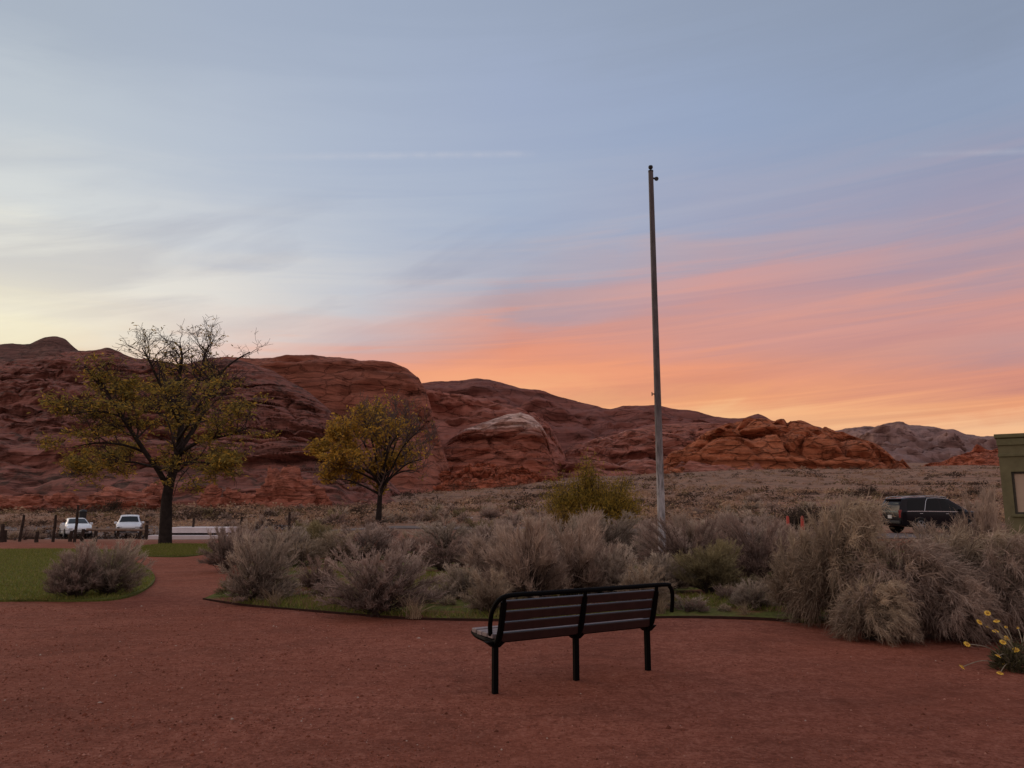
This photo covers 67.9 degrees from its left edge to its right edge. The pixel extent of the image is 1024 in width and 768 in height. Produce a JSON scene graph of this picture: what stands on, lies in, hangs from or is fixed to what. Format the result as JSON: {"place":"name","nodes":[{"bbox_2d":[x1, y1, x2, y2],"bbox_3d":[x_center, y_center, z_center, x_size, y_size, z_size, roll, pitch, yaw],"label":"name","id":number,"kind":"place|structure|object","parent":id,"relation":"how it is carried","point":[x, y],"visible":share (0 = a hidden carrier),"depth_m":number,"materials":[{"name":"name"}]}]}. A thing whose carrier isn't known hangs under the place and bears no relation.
{"place":"outdoors","nodes":[
{"label":"outdoors","id":0,"kind":"place"},
{"bbox_2d":[0,336,77,360],"bbox_3d":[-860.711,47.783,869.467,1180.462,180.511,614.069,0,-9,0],"label":"hill peak","id":1,"kind":"structure","parent":0,"point":[47,346],"depth_m":799.10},
{"bbox_2d":[0,548,154,601],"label":"lawn","id":2,"kind":"structure","parent":0,"point":[134,593],"depth_m":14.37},
{"bbox_2d":[40,538,107,596],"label":"shrub","id":3,"kind":"object","parent":2,"relation":"on","point":[67,573],"visible":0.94,"depth_m":13.11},
{"bbox_2d":[64,534,157,594],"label":"shrub","id":4,"kind":"object","parent":2,"relation":"on","point":[115,574],"visible":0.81,"depth_m":13.68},
{"bbox_2d":[135,542,226,555],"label":"grass","id":5,"kind":"structure","parent":0,"point":[172,549],"depth_m":27.66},
{"bbox_2d":[0,348,399,505],"bbox_3d":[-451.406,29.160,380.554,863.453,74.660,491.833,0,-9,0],"label":"hill","id":6,"kind":"structure","parent":0,"point":[298,416],"depth_m":194.55,"materials":[{"name":"stone"}]},
{"bbox_2d":[218,355,449,493],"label":"rock formation","id":7,"kind":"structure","parent":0,"point":[336,385],"depth_m":366.10,"materials":[{"name":"stone"}]},
{"bbox_2d":[433,462,547,490],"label":"hill rubble","id":8,"kind":"object","parent":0,"point":[485,475],"visible":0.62,"depth_m":298.38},
{"bbox_2d":[425,389,566,478],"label":"hill shoulder","id":9,"kind":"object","parent":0,"point":[454,414],"visible":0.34,"depth_m":515.97},
{"bbox_2d":[443,412,559,480],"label":"hill knoll","id":10,"kind":"structure","parent":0,"point":[518,440],"depth_m":356.06,"materials":[{"name":"stone"}]},
{"bbox_2d":[0,463,1023,767],"bbox_3d":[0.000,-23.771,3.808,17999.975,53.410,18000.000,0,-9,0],"label":"ground","id":11,"kind":"structure","parent":0,"point":[186,585],"depth_m":6.74,"materials":[{"name":"soil"}]},
{"bbox_2d":[9,524,40,539],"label":"desert shrub","id":12,"kind":"object","parent":11,"relation":"on","point":[25,532],"visible":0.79,"depth_m":39.28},
{"bbox_2d":[0,494,53,511],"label":"boulder","id":13,"kind":"object","parent":11,"relation":"on","point":[26,501],"visible":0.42,"depth_m":115.20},
{"bbox_2d":[0,505,97,541],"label":"fence","id":14,"kind":"object","parent":11,"relation":"on","point":[3,534],"visible":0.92,"depth_m":35.79,"materials":[{"name":"brown wood"}]},
{"bbox_2d":[43,491,82,508],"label":"boulder","id":15,"kind":"object","parent":11,"relation":"on","point":[59,499],"visible":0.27,"depth_m":122.80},
{"bbox_2d":[103,497,125,511],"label":"shrub","id":16,"kind":"object","parent":11,"relation":"on","point":[115,504],"visible":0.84,"depth_m":94.60,"materials":[{"name":"green plant"}]},
{"bbox_2d":[86,527,144,538],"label":"log barrier","id":17,"kind":"object","parent":11,"relation":"on","point":[118,529],"visible":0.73,"depth_m":49.07,"materials":[{"name":"brown wood"}]},
{"bbox_2d":[73,486,159,510],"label":"boulder","id":18,"kind":"object","parent":11,"relation":"on","point":[147,499],"visible":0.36,"depth_m":116.53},
{"bbox_2d":[5,525,292,538],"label":"parking lot","id":19,"kind":"structure","parent":11,"relation":"on","point":[36,528],"depth_m":70.05,"materials":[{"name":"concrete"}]},
{"bbox_2d":[59,518,92,537],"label":"sedan","id":20,"kind":"object","parent":19,"relation":"on","point":[68,524],"visible":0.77,"depth_m":57.79,"materials":[{"name":"white paint"}]},
{"bbox_2d":[114,514,143,536],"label":"suv","id":21,"kind":"object","parent":19,"relation":"on","point":[130,521],"visible":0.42,"depth_m":59.69,"materials":[{"name":"white paint"}]},
{"bbox_2d":[26,316,281,543],"bbox_3d":[-16.368,1.619,33.814,12.775,11.037,8.855,-5,-10,28],"label":"tree","id":22,"kind":"object","parent":11,"relation":"on","point":[221,458],"visible":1,"depth_m":33.03,"materials":[{"name":"green plant"}]},
{"bbox_2d":[142,480,173,508],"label":"boulder","id":23,"kind":"object","parent":11,"relation":"on","point":[155,489],"visible":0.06,"depth_m":121.12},
{"bbox_2d":[138,544,233,556],"bbox_3d":[-12.071,6.247,28.715,4.026,0.110,9.914,5,-10,-27],"label":"lawn strip","id":24,"kind":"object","parent":11,"relation":"on","point":[198,554],"visible":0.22,"depth_m":24.32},
{"bbox_2d":[148,527,237,538],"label":"concrete platform","id":25,"kind":"structure","parent":11,"relation":"on","point":[189,533],"depth_m":43.22,"materials":[{"name":"grey concrete"}]},
{"bbox_2d":[195,483,224,508],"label":"boulder","id":26,"kind":"object","parent":11,"relation":"on","point":[211,494],"visible":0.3,"depth_m":115.65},
{"bbox_2d":[196,524,253,571],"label":"shrub","id":27,"kind":"object","parent":11,"relation":"on","point":[210,558],"visible":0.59,"depth_m":18.51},
{"bbox_2d":[222,487,255,506],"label":"boulder","id":28,"kind":"object","parent":11,"relation":"on","point":[229,493],"visible":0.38,"depth_m":119.31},
{"bbox_2d":[234,517,269,534],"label":"sagebrush","id":29,"kind":"object","parent":11,"relation":"on","point":[250,525],"visible":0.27,"depth_m":35.31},
{"bbox_2d":[253,465,317,507],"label":"boulder","id":30,"kind":"object","parent":11,"relation":"on","point":[287,485],"visible":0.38,"depth_m":124.18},
{"bbox_2d":[313,485,332,506],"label":"boulder","id":31,"kind":"object","parent":11,"relation":"on","point":[322,497],"visible":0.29,"depth_m":127.61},
{"bbox_2d":[323,511,350,526],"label":"sagebrush","id":32,"kind":"object","parent":11,"relation":"on","point":[328,519],"visible":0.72,"depth_m":62.72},
{"bbox_2d":[302,389,441,524],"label":"tree","id":33,"kind":"object","parent":11,"relation":"on","point":[347,458],"visible":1,"depth_m":51.02,"materials":[{"name":"green plant"}]},
{"bbox_2d":[360,522,400,540],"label":"sagebrush","id":34,"kind":"object","parent":11,"relation":"on","point":[395,532],"visible":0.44,"depth_m":32.93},
{"bbox_2d":[393,510,410,522],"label":"sagebrush","id":35,"kind":"object","parent":11,"relation":"on","point":[405,517],"visible":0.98,"depth_m":61.00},
{"bbox_2d":[392,592,435,618],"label":"grass tuft","id":36,"kind":"object","parent":11,"relation":"on","point":[414,614],"visible":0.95,"depth_m":10.76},
{"bbox_2d":[409,509,431,522],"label":"sagebrush","id":37,"kind":"object","parent":11,"relation":"on","point":[415,515],"visible":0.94,"depth_m":59.59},
{"bbox_2d":[431,511,457,529],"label":"sagebrush","id":38,"kind":"object","parent":11,"relation":"on","point":[446,520],"visible":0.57,"depth_m":45.67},
{"bbox_2d":[460,517,488,531],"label":"sagebrush","id":39,"kind":"object","parent":11,"relation":"on","point":[470,523],"visible":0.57,"depth_m":44.27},
{"bbox_2d":[477,508,501,519],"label":"sagebrush","id":40,"kind":"object","parent":11,"relation":"on","point":[497,514],"visible":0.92,"depth_m":66.47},
{"bbox_2d":[203,598,799,622],"bbox_3d":[-0.805,3.428,11.258,9.636,0.089,1.232,-2,-9,15],"label":"path edging","id":41,"kind":"object","parent":11,"relation":"on","point":[486,619],"visible":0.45,"depth_m":10.89,"materials":[{"name":"metal"}]},
{"bbox_2d":[0,465,1004,538],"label":"desert scrub","id":42,"kind":"object","parent":11,"relation":"on","point":[359,509],"visible":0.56,"depth_m":104.03,"materials":[{"name":"plant"}]},
{"bbox_2d":[502,514,522,527],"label":"sagebrush","id":43,"kind":"object","parent":11,"relation":"on","point":[513,517],"visible":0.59,"depth_m":46.91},
{"bbox_2d":[547,496,582,533],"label":"shrub","id":44,"kind":"object","parent":11,"relation":"on","point":[563,516],"visible":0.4,"depth_m":35.33,"materials":[{"name":"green plant"}]},
{"bbox_2d":[471,582,674,693],"bbox_3d":[0.607,2.349,7.217,2.091,0.865,0.600,5,-11,-30],"label":"park bench","id":45,"kind":"object","parent":11,"relation":"on","point":[575,628],"visible":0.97,"depth_m":6.97,"materials":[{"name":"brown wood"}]},
{"bbox_2d":[535,448,648,530],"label":"shrub","id":46,"kind":"object","parent":11,"relation":"on","point":[587,495],"visible":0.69,"depth_m":43.17,"materials":[{"name":"green plant"}]},
{"bbox_2d":[737,505,773,521],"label":"sagebrush","id":47,"kind":"object","parent":11,"relation":"on","point":[751,513],"visible":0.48,"depth_m":54.94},
{"bbox_2d":[775,499,830,531],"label":"shrub","id":48,"kind":"object","parent":11,"relation":"on","point":[795,520],"visible":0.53,"depth_m":43.14,"materials":[{"name":"green plant"}]},
{"bbox_2d":[775,484,906,627],"bbox_3d":[4.569,2.276,10.281,1.693,1.957,1.986,2,-9,-14],"label":"shrub","id":49,"kind":"object","parent":11,"relation":"on","point":[857,524],"visible":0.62,"depth_m":10.12,"materials":[{"name":"plant"}]},
{"bbox_2d":[823,574,928,647],"bbox_3d":[4.428,2.666,9.167,1.109,0.824,1.300,3,-9,-16],"label":"shrub","id":50,"kind":"object","parent":11,"relation":"on","point":[898,619],"visible":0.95,"depth_m":8.97,"materials":[{"name":"plant"}]},
{"bbox_2d":[828,528,1011,644],"bbox_3d":[5.140,2.505,9.741,2.191,1.330,2.302,-4,-10,22],"label":"shrub","id":51,"kind":"object","parent":11,"relation":"on","point":[917,568],"visible":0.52,"depth_m":9.23,"materials":[{"name":"plant"}]},
{"bbox_2d":[880,496,984,532],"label":"suv","id":52,"kind":"object","parent":11,"relation":"on","point":[924,510],"visible":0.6,"depth_m":40.42,"materials":[{"name":"black paint"}]},
{"bbox_2d":[916,572,1023,647],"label":"shrub","id":53,"kind":"object","parent":11,"relation":"on","point":[976,611],"visible":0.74,"depth_m":8.89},
{"bbox_2d":[958,524,1023,636],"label":"shrub","id":54,"kind":"object","parent":11,"relation":"on","point":[1015,602],"visible":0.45,"depth_m":9.24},
{"bbox_2d":[959,611,1023,674],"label":"flowering plant","id":55,"kind":"object","parent":11,"relation":"on","point":[1007,658],"visible":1,"depth_m":7.43,"materials":[{"name":"green plant"}]},
{"bbox_2d":[994,433,1023,549],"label":"building","id":56,"kind":"structure","parent":11,"relation":"on","point":[1010,454],"depth_m":26.61,"materials":[{"name":"green paint"}]},
{"bbox_2d":[1011,472,1023,516],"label":"window","id":57,"kind":"structure","parent":56,"relation":"in","point":[1017,477],"depth_m":26.53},
{"bbox_2d":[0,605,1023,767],"bbox_3d":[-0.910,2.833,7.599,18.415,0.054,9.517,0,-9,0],"label":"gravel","id":58,"kind":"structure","parent":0,"point":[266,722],"depth_m":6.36,"materials":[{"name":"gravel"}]},
{"bbox_2d":[0,0,1023,435],"label":"sky","id":59,"kind":"structure","parent":0,"point":[437,190],"materials":[{"name":"blue"}]},
{"bbox_2d":[206,550,903,623],"bbox_3d":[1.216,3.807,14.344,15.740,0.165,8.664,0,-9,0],"label":"grass","id":60,"kind":"structure","parent":0,"point":[298,602],"depth_m":11.99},
{"bbox_2d":[213,577,246,595],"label":"shrub","id":61,"kind":"object","parent":60,"relation":"on","point":[222,590],"visible":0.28,"depth_m":13.30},
{"bbox_2d":[209,524,274,555],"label":"shrub","id":62,"kind":"object","parent":60,"relation":"on","point":[238,530],"visible":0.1,"depth_m":21.87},
{"bbox_2d":[224,580,274,603],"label":"shrub","id":63,"kind":"object","parent":60,"relation":"on","point":[240,598],"visible":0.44,"depth_m":12.51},
{"bbox_2d":[216,526,307,601],"bbox_3d":[-4.240,3.015,12.722,1.157,1.272,1.520,-7,-11,35],"label":"shrub","id":64,"kind":"object","parent":60,"relation":"on","point":[255,572],"visible":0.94,"depth_m":12.61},
{"bbox_2d":[254,586,289,606],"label":"grass tuft","id":65,"kind":"object","parent":60,"relation":"on","point":[274,597],"visible":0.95,"depth_m":12.04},
{"bbox_2d":[256,580,296,600],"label":"shrub","id":66,"kind":"object","parent":60,"relation":"on","point":[283,594],"visible":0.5,"depth_m":12.62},
{"bbox_2d":[251,524,316,564],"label":"shrub","id":67,"kind":"object","parent":60,"relation":"on","point":[293,532],"visible":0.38,"depth_m":20.32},
{"bbox_2d":[284,534,330,566],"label":"sagebrush","id":68,"kind":"object","parent":60,"relation":"on","point":[313,555],"visible":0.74,"depth_m":19.87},
{"bbox_2d":[295,553,338,589],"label":"shrub","id":69,"kind":"object","parent":60,"relation":"on","point":[305,581],"visible":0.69,"depth_m":14.21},
{"bbox_2d":[296,519,342,556],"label":"shrub","id":70,"kind":"object","parent":60,"relation":"on","point":[313,529],"visible":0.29,"depth_m":23.31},
{"bbox_2d":[308,527,373,560],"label":"shrub","id":71,"kind":"object","parent":60,"relation":"on","point":[334,544],"visible":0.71,"depth_m":21.82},
{"bbox_2d":[327,521,401,558],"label":"shrub","id":72,"kind":"object","parent":60,"relation":"on","point":[375,537],"visible":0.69,"depth_m":22.55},
{"bbox_2d":[311,535,449,617],"bbox_3d":[-1.900,2.824,11.233,2.147,1.175,1.529,2,-9,-13],"label":"shrub","id":73,"kind":"object","parent":60,"relation":"on","point":[380,591],"visible":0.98,"depth_m":11.08,"materials":[{"name":"plant"}]},
{"bbox_2d":[392,533,423,556],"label":"sagebrush","id":74,"kind":"object","parent":60,"relation":"on","point":[414,548],"visible":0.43,"depth_m":23.38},
{"bbox_2d":[400,520,475,554],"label":"shrub","id":75,"kind":"object","parent":60,"relation":"on","point":[444,535],"visible":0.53,"depth_m":24.46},
{"bbox_2d":[419,577,460,598],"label":"shrub","id":76,"kind":"object","parent":60,"relation":"on","point":[452,587],"visible":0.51,"depth_m":12.86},
{"bbox_2d":[411,533,474,570],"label":"shrub","id":77,"kind":"object","parent":60,"relation":"on","point":[450,555],"visible":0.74,"depth_m":18.52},
{"bbox_2d":[438,595,456,605],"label":"shrub","id":78,"kind":"object","parent":60,"relation":"on","point":[445,600],"visible":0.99,"depth_m":12.12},
{"bbox_2d":[433,561,483,598],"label":"shrub","id":79,"kind":"object","parent":60,"relation":"on","point":[462,582],"visible":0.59,"depth_m":13.05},
{"bbox_2d":[451,532,495,557],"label":"sagebrush","id":80,"kind":"object","parent":60,"relation":"on","point":[474,552],"visible":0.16,"depth_m":21.44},
{"bbox_2d":[452,564,515,613],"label":"shrub","id":81,"kind":"object","parent":60,"relation":"on","point":[486,596],"visible":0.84,"depth_m":11.12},
{"bbox_2d":[461,518,515,550],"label":"shrub","id":82,"kind":"object","parent":60,"relation":"on","point":[482,530],"visible":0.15,"depth_m":22.55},
{"bbox_2d":[454,532,529,581],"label":"shrub","id":83,"kind":"object","parent":60,"relation":"on","point":[472,559],"visible":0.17,"depth_m":14.57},
{"bbox_2d":[486,521,560,555],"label":"shrub","id":84,"kind":"object","parent":60,"relation":"on","point":[494,543],"visible":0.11,"depth_m":18.96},
{"bbox_2d":[474,507,573,598],"bbox_3d":[0.252,2.813,12.445,1.704,1.579,1.993,6,-11,-32],"label":"shrub","id":85,"kind":"object","parent":60,"relation":"on","point":[516,562],"visible":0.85,"depth_m":12.06,"materials":[{"name":"plant"}]},
{"bbox_2d":[512,511,604,551],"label":"shrub","id":86,"kind":"object","parent":60,"relation":"on","point":[569,523],"visible":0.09,"depth_m":21.77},
{"bbox_2d":[531,504,636,595],"bbox_3d":[0.997,2.899,13.166,1.936,1.638,2.264,-5,-10,27],"label":"shrub","id":87,"kind":"object","parent":60,"relation":"on","point":[583,560],"visible":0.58,"depth_m":12.79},
{"bbox_2d":[563,538,646,592],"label":"shrub","id":88,"kind":"object","parent":60,"relation":"on","point":[616,563],"visible":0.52,"depth_m":12.96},
{"bbox_2d":[566,509,651,555],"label":"shrub","id":89,"kind":"object","parent":60,"relation":"on","point":[621,527],"visible":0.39,"depth_m":22.69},
{"bbox_2d":[605,517,657,555],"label":"shrub","id":90,"kind":"object","parent":60,"relation":"on","point":[640,522],"visible":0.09,"depth_m":23.47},
{"bbox_2d":[612,561,677,612],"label":"shrub","id":91,"kind":"object","parent":60,"relation":"on","point":[638,580],"visible":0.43,"depth_m":11.58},
{"bbox_2d":[648,165,665,552],"bbox_3d":[3.300,-0.414,17.283,0.340,9.684,0.315,0,-9,0],"label":"flagpole","id":92,"kind":"object","parent":60,"relation":"on","point":[658,440],"visible":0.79,"depth_m":17.21,"materials":[{"name":"grey metal"}]},
{"bbox_2d":[625,523,691,560],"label":"shrub","id":93,"kind":"object","parent":60,"relation":"on","point":[638,546],"visible":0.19,"depth_m":20.38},
{"bbox_2d":[656,594,669,613],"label":"grass tuft","id":94,"kind":"object","parent":60,"relation":"on","point":[660,609],"visible":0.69,"depth_m":11.16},
{"bbox_2d":[635,550,696,590],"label":"shrub","id":95,"kind":"object","parent":60,"relation":"on","point":[670,577],"visible":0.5,"depth_m":13.74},
{"bbox_2d":[630,511,738,577],"bbox_3d":[3.566,3.392,15.870,2.484,1.513,1.774,-3,-10,19],"label":"shrub","id":96,"kind":"object","parent":60,"relation":"on","point":[676,546],"visible":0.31,"depth_m":15.95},
{"bbox_2d":[664,594,709,609],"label":"shrub","id":97,"kind":"object","parent":60,"relation":"on","point":[693,601],"visible":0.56,"depth_m":11.55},
{"bbox_2d":[675,595,710,611],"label":"shrub","id":98,"kind":"object","parent":60,"relation":"on","point":[702,605],"visible":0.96,"depth_m":11.35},
{"bbox_2d":[669,509,718,550],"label":"shrub","id":99,"kind":"object","parent":60,"relation":"on","point":[684,521],"visible":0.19,"depth_m":22.81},
{"bbox_2d":[666,536,757,593],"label":"shrub","id":100,"kind":"object","parent":60,"relation":"on","point":[707,575],"visible":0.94,"depth_m":13.52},
{"bbox_2d":[709,583,736,599],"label":"shrub","id":101,"kind":"object","parent":60,"relation":"on","point":[722,592],"visible":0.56,"depth_m":12.61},
{"bbox_2d":[693,510,787,563],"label":"shrub","id":102,"kind":"object","parent":60,"relation":"on","point":[758,525],"visible":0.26,"depth_m":18.52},
{"bbox_2d":[728,600,755,614],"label":"grass tuft","id":103,"kind":"object","parent":60,"relation":"on","point":[744,610],"visible":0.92,"depth_m":11.07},
{"bbox_2d":[727,578,780,609],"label":"shrub","id":104,"kind":"object","parent":60,"relation":"on","point":[753,597],"visible":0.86,"depth_m":11.65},
{"bbox_2d":[714,512,799,583],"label":"shrub","id":105,"kind":"object","parent":60,"relation":"on","point":[754,564],"visible":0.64,"depth_m":14.97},
{"bbox_2d":[742,516,790,543],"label":"shrub","id":106,"kind":"object","parent":60,"relation":"on","point":[761,527],"visible":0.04,"depth_m":22.99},
{"bbox_2d":[756,521,826,617],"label":"shrub","id":107,"kind":"object","parent":60,"relation":"on","point":[773,586],"visible":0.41,"depth_m":10.83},
{"bbox_2d":[775,517,834,554],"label":"shrub","id":108,"kind":"object","parent":60,"relation":"on","point":[792,531],"visible":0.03,"depth_m":16.71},
{"bbox_2d":[896,518,975,567],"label":"shrub","id":109,"kind":"object","parent":60,"relation":"on","point":[921,532],"visible":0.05,"depth_m":15.57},
{"bbox_2d":[897,515,1023,639],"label":"shrub","id":110,"kind":"object","parent":60,"relation":"on","point":[967,552],"visible":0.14,"depth_m":9.84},
{"bbox_2d":[946,478,1015,546],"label":"shrub","id":111,"kind":"object","parent":60,"relation":"on","point":[989,521],"visible":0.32,"depth_m":14.73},
{"bbox_2d":[276,526,948,538],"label":"road","id":112,"kind":"structure","parent":0,"point":[889,534],"depth_m":45.92,"materials":[{"name":"asphalt"}]},
{"bbox_2d":[422,378,821,451],"bbox_3d":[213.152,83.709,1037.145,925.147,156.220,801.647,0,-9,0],"label":"hill ridge","id":113,"kind":"structure","parent":0,"point":[570,422],"depth_m":876.38,"materials":[{"name":"stone"}]},
{"bbox_2d":[557,422,766,477],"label":"rock formation","id":114,"kind":"object","parent":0,"point":[633,451],"visible":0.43,"depth_m":510.52,"materials":[{"name":"stone"}]},
{"bbox_2d":[663,417,910,473],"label":"hill dome","id":115,"kind":"structure","parent":0,"point":[749,442],"depth_m":436.60,"materials":[{"name":"stone"}]},
{"bbox_2d":[836,421,997,462],"bbox_3d":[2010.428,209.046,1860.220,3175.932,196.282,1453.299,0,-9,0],"label":"hill","id":116,"kind":"structure","parent":0,"point":[899,441],"depth_m":1463.64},
{"bbox_2d":[924,444,999,465],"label":"hill outcrop","id":117,"kind":"object","parent":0,"point":[978,455],"visible":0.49,"depth_m":544.78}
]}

